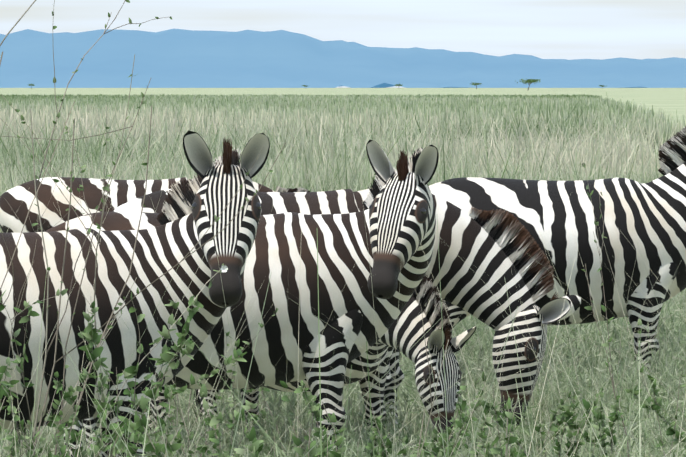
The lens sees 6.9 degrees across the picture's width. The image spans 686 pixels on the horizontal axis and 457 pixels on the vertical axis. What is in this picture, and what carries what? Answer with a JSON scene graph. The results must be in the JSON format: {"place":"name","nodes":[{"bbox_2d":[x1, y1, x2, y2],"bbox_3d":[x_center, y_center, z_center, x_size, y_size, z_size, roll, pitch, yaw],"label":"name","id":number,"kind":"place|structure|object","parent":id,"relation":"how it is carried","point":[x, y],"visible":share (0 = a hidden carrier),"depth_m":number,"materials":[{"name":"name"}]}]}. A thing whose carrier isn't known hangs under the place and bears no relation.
{"place":"outdoors","nodes":[
{"label":"outdoors","id":0,"kind":"place"},
{"bbox_2d":[0,92,685,456],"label":"grass field","id":1,"kind":"structure","parent":0,"point":[326,138],"depth_m":115.30,"materials":[{"name":"green plant"}]},
{"bbox_2d":[221,265,227,271],"bbox_3d":[-0.450,0.153,21.650,0.028,0.028,0.008,0,1,-1],"label":"flower","id":2,"kind":"object","parent":1,"relation":"on","point":[224,269],"visible":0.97,"depth_m":21.65,"materials":[{"name":"white plant"}]},
{"bbox_2d":[0,29,685,87],"bbox_3d":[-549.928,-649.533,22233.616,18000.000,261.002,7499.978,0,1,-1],"label":"mountains","id":3,"kind":"structure","parent":0,"point":[176,58],"depth_m":20128.74,"materials":[{"name":"blue stone"}]},
{"bbox_2d":[0,88,685,454],"bbox_3d":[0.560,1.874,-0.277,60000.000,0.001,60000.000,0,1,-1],"label":"ground","id":4,"kind":"structure","parent":0,"point":[668,100],"depth_m":2049.62,"materials":[{"name":"green plant"}]},
{"bbox_2d":[0,130,269,456],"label":"zebra","id":5,"kind":"object","parent":4,"relation":"on","point":[186,216],"visible":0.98,"depth_m":22.23,"materials":[{"name":"multicoloured"}]},
{"bbox_2d":[0,177,309,232],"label":"zebra","id":6,"kind":"object","parent":4,"relation":"on","point":[19,198],"visible":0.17,"depth_m":34.93,"materials":[{"name":"multicoloured"}]},
{"bbox_2d":[3,140,438,456],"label":"zebra","id":7,"kind":"object","parent":4,"relation":"on","point":[398,213],"visible":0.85,"depth_m":25.08,"materials":[{"name":"multicoloured"}]},
{"bbox_2d":[187,274,475,452],"bbox_3d":[-0.104,0.672,26.986,0.581,1.058,1.912,-1,2,-41],"label":"zebra","id":8,"kind":"object","parent":4,"relation":"on","point":[407,332],"visible":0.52,"depth_m":26.40,"materials":[{"name":"multicoloured"}]},
{"bbox_2d":[0,289,685,456],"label":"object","id":9,"kind":"object","parent":4,"relation":"on","point":[407,364],"visible":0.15,"depth_m":28.68,"materials":[{"name":"green plant"}]},
{"bbox_2d":[0,0,685,456],"bbox_3d":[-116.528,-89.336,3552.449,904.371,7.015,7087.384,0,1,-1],"label":"leaves","id":10,"kind":"object","parent":4,"relation":"on","point":[138,424],"visible":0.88,"depth_m":17.55,"materials":[{"name":"green plant"}]},
{"bbox_2d":[0,0,685,456],"bbox_3d":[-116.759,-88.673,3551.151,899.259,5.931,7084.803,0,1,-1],"label":"twigs","id":11,"kind":"object","parent":4,"relation":"on","point":[62,404],"visible":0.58,"depth_m":20.79,"materials":[{"name":"green plant"}]},
{"bbox_2d":[0,162,685,456],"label":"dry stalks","id":12,"kind":"object","parent":4,"relation":"on","point":[592,376],"visible":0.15,"depth_m":23.16,"materials":[{"name":"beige plant"}]},
{"bbox_2d":[112,188,580,444],"bbox_3d":[-0.060,0.480,28.216,2.488,1.381,0.755,0,1,-3],"label":"zebra","id":13,"kind":"object","parent":4,"relation":"on","point":[486,242],"visible":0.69,"depth_m":28.15,"materials":[{"name":"multicoloured"}]},
{"bbox_2d":[399,127,685,395],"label":"zebra","id":14,"kind":"object","parent":4,"relation":"on","point":[654,211],"visible":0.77,"depth_m":31.48,"materials":[{"name":"multicoloured"}]},
{"bbox_2d":[0,0,685,87],"label":"sky","id":15,"kind":"structure","parent":0,"point":[543,29],"materials":[{"name":"white"}]}
]}

